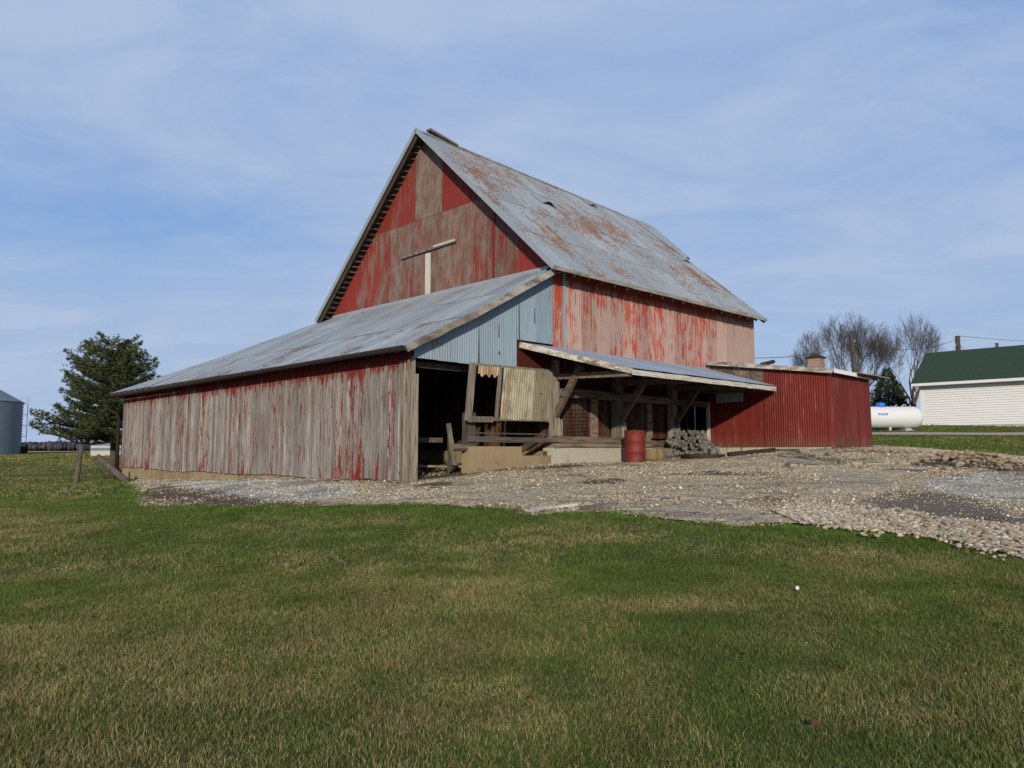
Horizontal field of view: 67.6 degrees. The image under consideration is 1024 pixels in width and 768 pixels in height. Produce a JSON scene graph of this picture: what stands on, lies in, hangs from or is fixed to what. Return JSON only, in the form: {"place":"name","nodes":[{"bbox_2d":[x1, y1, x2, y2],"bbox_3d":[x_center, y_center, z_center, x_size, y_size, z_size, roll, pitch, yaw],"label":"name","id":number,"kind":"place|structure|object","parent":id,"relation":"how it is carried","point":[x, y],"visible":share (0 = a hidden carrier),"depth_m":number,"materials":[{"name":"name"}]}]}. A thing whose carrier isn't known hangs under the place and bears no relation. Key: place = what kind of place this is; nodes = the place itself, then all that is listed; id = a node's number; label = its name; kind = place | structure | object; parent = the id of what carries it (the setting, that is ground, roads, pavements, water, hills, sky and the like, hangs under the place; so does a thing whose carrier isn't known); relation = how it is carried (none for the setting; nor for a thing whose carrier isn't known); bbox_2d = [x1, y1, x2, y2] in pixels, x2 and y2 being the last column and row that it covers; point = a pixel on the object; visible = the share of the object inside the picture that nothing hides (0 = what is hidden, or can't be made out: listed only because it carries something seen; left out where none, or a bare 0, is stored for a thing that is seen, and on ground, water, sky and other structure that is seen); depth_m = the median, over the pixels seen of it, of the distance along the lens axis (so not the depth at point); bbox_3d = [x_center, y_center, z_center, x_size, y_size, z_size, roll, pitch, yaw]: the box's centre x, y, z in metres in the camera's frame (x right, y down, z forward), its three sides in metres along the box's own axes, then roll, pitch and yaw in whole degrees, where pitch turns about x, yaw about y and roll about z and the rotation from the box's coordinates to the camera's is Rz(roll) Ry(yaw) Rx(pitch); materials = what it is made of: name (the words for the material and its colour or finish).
{"place":"outdoors","nodes":[
{"label":"outdoors","id":0,"kind":"place"},
{"bbox_2d":[28,451,90,451],"bbox_3d":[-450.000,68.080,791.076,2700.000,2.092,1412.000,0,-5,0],"label":"field","id":1,"kind":"structure","parent":0,"point":[56,451],"depth_m":98.12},
{"bbox_2d":[0,452,120,462],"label":"grass","id":2,"kind":"structure","parent":0,"point":[33,457],"depth_m":54.98,"materials":[{"name":"green plant"}]},
{"bbox_2d":[0,460,150,500],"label":"rough grass","id":3,"kind":"structure","parent":0,"point":[104,483],"depth_m":27.71,"materials":[{"name":"green plant"}]},
{"bbox_2d":[0,426,1023,767],"bbox_3d":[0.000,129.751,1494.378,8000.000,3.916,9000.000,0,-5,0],"label":"ground","id":4,"kind":"structure","parent":0,"point":[268,748],"depth_m":4.95,"materials":[{"name":"green plant"}]},
{"bbox_2d":[0,390,28,454],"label":"grain bin","id":5,"kind":"object","parent":4,"relation":"on","point":[11,414],"visible":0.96,"depth_m":74.59,"materials":[{"name":"metal"}]},
{"bbox_2d":[21,441,90,450],"bbox_3d":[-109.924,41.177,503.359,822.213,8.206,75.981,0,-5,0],"label":"woodland","id":6,"kind":"object","parent":4,"relation":"on","point":[55,446],"visible":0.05,"depth_m":469.54,"materials":[{"name":"plant"}]},
{"bbox_2d":[73,444,83,484],"bbox_3d":[-14.956,2.815,26.355,0.301,1.480,0.212,0,-5,0],"label":"fence post","id":7,"kind":"object","parent":4,"relation":"on","point":[78,465],"visible":0.91,"depth_m":26.30,"materials":[{"name":"brown wood"}]},
{"bbox_2d":[27,331,159,478],"bbox_3d":[-17.623,0.917,33.079,5.652,6.407,6.061,3,-6,-34],"label":"pine tree","id":8,"kind":"object","parent":4,"relation":"on","point":[116,370],"visible":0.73,"depth_m":31.95,"materials":[{"name":"green plant"}]},
{"bbox_2d":[90,440,121,455],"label":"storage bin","id":9,"kind":"object","parent":4,"relation":"on","point":[102,449],"visible":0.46,"depth_m":58.77,"materials":[{"name":"metal"}]},
{"bbox_2d":[95,454,130,481],"bbox_3d":[-13.786,2.963,26.381,1.545,1.068,0.247,-2,-5,19],"label":"fence post","id":10,"kind":"object","parent":4,"relation":"on","point":[114,470],"visible":0.91,"depth_m":26.32,"materials":[{"name":"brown wood"}]},
{"bbox_2d":[105,128,775,481],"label":"barn","id":11,"kind":"structure","parent":4,"relation":"on","point":[459,259],"depth_m":22.85,"materials":[{"name":"wood"}]},
{"bbox_2d":[446,423,456,464],"bbox_3d":[-1.426,1.421,18.042,0.272,0.998,0.108,0,-5,-5],"label":"leaning board","id":12,"kind":"object","parent":11,"relation":"attached to","point":[451,443],"visible":1,"depth_m":18.02,"materials":[{"name":"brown wood"}]},
{"bbox_2d":[464,362,552,421],"bbox_3d":[-0.003,0.257,19.107,3.063,1.457,0.100,5,-7,-44],"label":"hanging door","id":13,"kind":"structure","parent":11,"relation":"hanging from","point":[526,394],"depth_m":19.21,"materials":[{"name":"beige metal"}]},
{"bbox_2d":[563,408,588,436],"bbox_3d":[1.772,1.056,21.252,1.080,0.801,0.053,5,-7,-44],"label":"wire panel","id":14,"kind":"object","parent":11,"relation":"on","point":[584,420],"visible":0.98,"depth_m":21.29,"materials":[{"name":"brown metal"}]},
{"bbox_2d":[0,491,1023,580],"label":"lawn grass","id":15,"kind":"structure","parent":4,"relation":"on","point":[92,509],"depth_m":9.94,"materials":[{"name":"green plant"}]},
{"bbox_2d":[123,445,1023,552],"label":"gravel yard","id":16,"kind":"structure","parent":4,"relation":"on","point":[854,477],"depth_m":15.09,"materials":[{"name":"grey gravel"}]},
{"bbox_2d":[424,483,473,486],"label":"concrete slab","id":17,"kind":"structure","parent":16,"relation":"on","point":[460,485],"depth_m":15.59,"materials":[{"name":"grey concrete"}]},
{"bbox_2d":[525,506,552,511],"bbox_3d":[0.437,2.005,12.264,0.525,0.051,0.100,0,-4,-44],"label":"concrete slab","id":18,"kind":"object","parent":16,"relation":"on","point":[538,509],"visible":1,"depth_m":12.21,"materials":[{"name":"grey concrete"}]},
{"bbox_2d":[553,503,577,507],"bbox_3d":[0.859,2.002,12.562,0.471,0.047,0.108,-1,-4,-31],"label":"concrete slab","id":19,"kind":"object","parent":16,"relation":"on","point":[565,505],"visible":1,"depth_m":12.55,"materials":[{"name":"grey concrete"}]},
{"bbox_2d":[558,500,607,504],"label":"concrete slab","id":20,"kind":"structure","parent":16,"relation":"on","point":[590,502],"depth_m":12.98,"materials":[{"name":"grey concrete"}]},
{"bbox_2d":[579,504,599,508],"bbox_3d":[1.299,1.992,12.465,0.490,0.051,0.079,0,-4,-41],"label":"plank","id":21,"kind":"object","parent":16,"relation":"on","point":[585,507],"visible":0.7,"depth_m":12.36,"materials":[{"name":"brown wood"}]},
{"bbox_2d":[573,493,611,496],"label":"concrete slab","id":22,"kind":"structure","parent":16,"relation":"on","point":[586,495],"depth_m":13.80,"materials":[{"name":"beige concrete"}]},
{"bbox_2d":[591,503,614,508],"bbox_3d":[1.479,1.979,12.400,0.521,0.055,0.080,0,-4,-44],"label":"plank","id":23,"kind":"object","parent":16,"relation":"on","point":[600,506],"visible":1,"depth_m":12.36,"materials":[{"name":"brown wood"}]},
{"bbox_2d":[599,503,628,506],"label":"concrete slab","id":24,"kind":"structure","parent":16,"relation":"on","point":[620,504],"depth_m":12.69,"materials":[{"name":"grey concrete"}]},
{"bbox_2d":[624,429,645,461],"bbox_3d":[3.434,1.724,21.346,0.594,0.915,0.594,2,-5,-23],"label":"steel drum","id":25,"kind":"object","parent":16,"relation":"on","point":[634,441],"visible":0.93,"depth_m":21.10,"materials":[{"name":"red metal"}]},
{"bbox_2d":[615,506,660,511],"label":"concrete slab","id":26,"kind":"structure","parent":16,"relation":"on","point":[635,508],"depth_m":12.23,"materials":[{"name":"grey concrete"}]},
{"bbox_2d":[645,449,658,460],"bbox_3d":[4.020,2.044,22.109,0.440,0.340,0.440,0,-5,0],"label":"stone block","id":27,"kind":"object","parent":16,"relation":"on","point":[651,454],"visible":0.85,"depth_m":21.92,"materials":[{"name":"beige stone"}]},
{"bbox_2d":[643,510,667,512],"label":"concrete slab","id":28,"kind":"structure","parent":16,"relation":"on","point":[652,511],"depth_m":11.82,"materials":[{"name":"grey concrete"}]},
{"bbox_2d":[658,449,664,459],"bbox_3d":[4.233,2.062,22.319,0.440,0.340,0.440,0,-5,0],"label":"stone block","id":29,"kind":"object","parent":16,"relation":"on","point":[661,454],"visible":0.42,"depth_m":22.13,"materials":[{"name":"beige stone"}]},
{"bbox_2d":[639,496,684,500],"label":"concrete slab","id":30,"kind":"structure","parent":16,"relation":"on","point":[671,498],"depth_m":13.27,"materials":[{"name":"beige concrete"}]},
{"bbox_2d":[662,510,705,517],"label":"concrete slab","id":31,"kind":"structure","parent":16,"relation":"on","point":[681,514],"depth_m":11.53,"materials":[{"name":"grey concrete"}]},
{"bbox_2d":[681,454,724,458],"bbox_3d":[5.581,2.115,22.346,1.260,0.135,1.260,0,-5,0],"label":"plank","id":32,"kind":"object","parent":16,"relation":"on","point":[690,456],"visible":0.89,"depth_m":21.83,"materials":[{"name":"brown wood"}]},
{"bbox_2d":[698,516,744,519],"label":"concrete slab","id":33,"kind":"structure","parent":16,"relation":"on","point":[718,518],"depth_m":11.13,"materials":[{"name":"grey concrete"}]},
{"bbox_2d":[701,497,742,501],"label":"concrete slab","id":34,"kind":"structure","parent":16,"relation":"on","point":[720,498],"depth_m":13.17,"materials":[{"name":"grey concrete"}]},
{"bbox_2d":[726,517,759,521],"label":"concrete slab","id":35,"kind":"structure","parent":16,"relation":"on","point":[745,519],"depth_m":10.93,"materials":[{"name":"grey concrete"}]},
{"bbox_2d":[727,448,775,455],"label":"steel beam","id":36,"kind":"structure","parent":16,"relation":"on","point":[754,451],"depth_m":22.36,"materials":[{"name":"metal"}]},
{"bbox_2d":[742,513,770,517],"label":"concrete slab","id":37,"kind":"structure","parent":16,"relation":"on","point":[757,515],"depth_m":11.38,"materials":[{"name":"grey concrete"}]},
{"bbox_2d":[776,449,798,450],"bbox_3d":[8.169,1.950,22.602,0.170,0.076,1.142,2,-6,-24],"label":"timber","id":38,"kind":"object","parent":16,"relation":"on","point":[787,449],"visible":0.54,"depth_m":22.52,"materials":[{"name":"brown wood"}]},
{"bbox_2d":[778,455,815,459],"bbox_3d":[7.487,1.932,20.086,0.096,0.106,1.585,1,-2,-14],"label":"branch","id":39,"kind":"object","parent":16,"relation":"on","point":[803,457],"visible":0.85,"depth_m":19.96,"materials":[{"name":"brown wood"}]},
{"bbox_2d":[706,354,888,452],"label":"shed","id":40,"kind":"structure","parent":16,"relation":"on","point":[815,404],"depth_m":23.97,"materials":[{"name":"metal"}]},
{"bbox_2d":[760,360,774,364],"bbox_3d":[9.173,-0.749,27.558,0.716,0.293,0.160,2,-5,-25],"label":"rusty pipe","id":41,"kind":"object","parent":40,"relation":"on","point":[769,362],"visible":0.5,"depth_m":27.53,"materials":[{"name":"brown metal"}]},
{"bbox_2d":[799,448,809,452],"bbox_3d":[8.222,1.897,21.477,0.314,0.176,0.276,14,4,11],"label":"concrete block","id":42,"kind":"object","parent":16,"relation":"on","point":[803,450],"visible":0.86,"depth_m":21.42,"materials":[{"name":"concrete"}]},
{"bbox_2d":[784,463,851,466],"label":"concrete slab","id":43,"kind":"structure","parent":16,"relation":"on","point":[807,465],"depth_m":18.01,"materials":[{"name":"beige concrete"}]},
{"bbox_2d":[824,451,832,455],"bbox_3d":[8.480,1.887,20.457,0.214,0.164,0.244,-2,-5,18],"label":"concrete block","id":44,"kind":"object","parent":16,"relation":"on","point":[828,453],"visible":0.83,"depth_m":20.36,"materials":[{"name":"concrete"}]},
{"bbox_2d":[847,455,856,458],"bbox_3d":[8.743,1.888,19.669,0.236,0.143,0.243,-20,-15,21],"label":"concrete block","id":45,"kind":"object","parent":16,"relation":"on","point":[851,456],"visible":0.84,"depth_m":19.58,"materials":[{"name":"concrete"}]},
{"bbox_2d":[852,462,950,464],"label":"concrete slab","id":46,"kind":"structure","parent":16,"relation":"on","point":[870,463],"depth_m":18.27,"materials":[{"name":"beige concrete"}]},
{"bbox_2d":[901,527,909,531],"bbox_3d":[5.043,1.862,9.781,0.122,0.056,0.068,16,-2,23],"label":"cobble","id":47,"kind":"object","parent":16,"relation":"on","point":[905,529],"visible":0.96,"depth_m":9.76,"materials":[{"name":"stone"}]},
{"bbox_2d":[955,461,964,466],"bbox_3d":[9.996,1.792,17.066,0.190,0.112,0.128,-16,5,-17],"label":"rubble stone","id":48,"kind":"object","parent":16,"relation":"on","point":[959,464],"visible":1,"depth_m":17.03,"materials":[{"name":"beige stone"}]},
{"bbox_2d":[1002,465,1012,469],"bbox_3d":[10.958,1.844,16.934,0.226,0.108,0.128,-11,3,45],"label":"rubble stone","id":49,"kind":"object","parent":16,"relation":"on","point":[1006,467],"visible":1,"depth_m":16.89,"materials":[{"name":"beige stone"}]},
{"bbox_2d":[811,719,821,726],"bbox_3d":[1.529,1.704,3.841,0.060,0.018,0.045,11,12,1],"label":"fallen leaf","id":50,"kind":"object","parent":4,"relation":"on","point":[815,722],"visible":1,"depth_m":3.84,"materials":[{"name":"brown plant"}]},
{"bbox_2d":[840,324,843,369],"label":"mast","id":51,"kind":"object","parent":4,"relation":"on","point":[841,345],"visible":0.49,"depth_m":49.37,"materials":[{"name":"grey metal"}]},
{"bbox_2d":[787,311,910,394],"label":"bare tree","id":52,"kind":"object","parent":4,"relation":"on","point":[874,341],"visible":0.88,"depth_m":59.33,"materials":[{"name":"brown plant"}]},
{"bbox_2d":[849,335,857,372],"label":"utility pole","id":53,"kind":"object","parent":4,"relation":"on","point":[853,354],"visible":0.4,"depth_m":48.23,"materials":[{"name":"brown wood"}]},
{"bbox_2d":[770,343,849,357],"bbox_3d":[15.233,-1.787,38.362,0.025,3.400,23.501,-3,-6,32],"label":"overhead wire","id":54,"kind":"object","parent":53,"relation":"attached to","point":[807,354],"visible":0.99,"depth_m":36.56,"materials":[{"name":"black metal"}]},
{"bbox_2d":[856,340,953,349],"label":"overhead wire","id":55,"kind":"object","parent":53,"relation":"attached to","point":[901,349],"visible":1,"depth_m":51.95,"materials":[{"name":"black metal"}]},
{"bbox_2d":[870,367,915,406],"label":"spruce tree","id":56,"kind":"object","parent":4,"relation":"on","point":[893,392],"visible":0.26,"depth_m":49.68,"materials":[{"name":"green plant"}]},
{"bbox_2d":[764,499,1023,560],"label":"cobble bed","id":57,"kind":"object","parent":4,"relation":"on","point":[833,515],"visible":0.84,"depth_m":10.40,"materials":[{"name":"stone"}]},
{"bbox_2d":[947,536,956,540],"bbox_3d":[5.230,1.839,9.086,0.083,0.050,0.099,0,-5,-3],"label":"cobble","id":58,"kind":"object","parent":57,"relation":"on","point":[951,538],"visible":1,"depth_m":9.07,"materials":[{"name":"stone"}]},
{"bbox_2d":[969,522,979,526],"bbox_3d":[6.141,1.865,10.162,0.135,0.061,0.084,-20,-18,28],"label":"cobble","id":59,"kind":"object","parent":57,"relation":"on","point":[973,524],"visible":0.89,"depth_m":10.13,"materials":[{"name":"stone"}]},
{"bbox_2d":[871,402,923,430],"bbox_3d":[17.325,1.648,36.995,5.051,1.510,1.061,0,-5,0],"label":"propane tank","id":60,"kind":"object","parent":4,"relation":"on","point":[905,418],"visible":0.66,"depth_m":36.54,"materials":[{"name":"metal"}]},
{"bbox_2d":[873,312,946,406],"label":"bare tree","id":61,"kind":"object","parent":4,"relation":"on","point":[913,399],"visible":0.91,"depth_m":58.06,"materials":[{"name":"brown plant"}]},
{"bbox_2d":[953,336,967,350],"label":"utility pole","id":62,"kind":"object","parent":4,"relation":"on","point":[958,346],"visible":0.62,"depth_m":56.35,"materials":[{"name":"brown wood"}]},
{"bbox_2d":[911,345,1023,426],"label":"garage","id":63,"kind":"structure","parent":4,"relation":"on","point":[979,387],"depth_m":40.57,"materials":[{"name":"white"}]},
{"bbox_2d":[0,0,1023,442],"label":"sky","id":64,"kind":"structure","parent":0,"point":[196,179],"materials":[{"name":"blue"}]},
{"bbox_2d":[872,424,1023,455],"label":"verge grass","id":65,"kind":"structure","parent":0,"point":[918,440],"depth_m":30.70,"materials":[{"name":"green plant"}]},
{"bbox_2d":[872,432,1023,434],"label":"path","id":66,"kind":"structure","parent":0,"point":[941,433],"depth_m":34.96,"materials":[{"name":"grey concrete"}]},
{"label":"rubble stone","id":67,"kind":"object","parent":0,"visible":0},
{"bbox_3d":[10.480,1.664,17.398,0.067,0.054,0.090,-11,-20,42],"label":"rubble stone","id":68,"kind":"object","parent":67,"relation":"on","visible":0},
{"bbox_2d":[965,451,974,455],"bbox_3d":[10.441,1.587,17.421,0.195,0.121,0.187,-5,-7,44],"label":"rubble stone","id":69,"kind":"object","parent":68,"relation":"on","point":[970,453],"visible":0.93,"depth_m":17.37,"materials":[{"name":"beige stone"}]},
{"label":"rubble stone","id":70,"kind":"object","parent":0,"visible":0},
{"bbox_2d":[1008,459,1015,463],"bbox_3d":[11.329,1.754,17.315,0.136,0.116,0.166,4,-22,-19],"label":"rubble stone","id":71,"kind":"object","parent":70,"relation":"on","point":[1012,461],"visible":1,"depth_m":17.28,"materials":[{"name":"beige stone"}]},
{"bbox_3d":[4.613,2.101,22.987,0.425,0.106,0.267,5,-7,-44],"label":"timber block","id":72,"kind":"object","parent":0,"visible":0},
{"bbox_2d":[658,448,672,451],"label":"timber block","id":73,"kind":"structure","parent":72,"relation":"on","point":[668,449],"depth_m":22.88,"materials":[{"name":"brown wood"}]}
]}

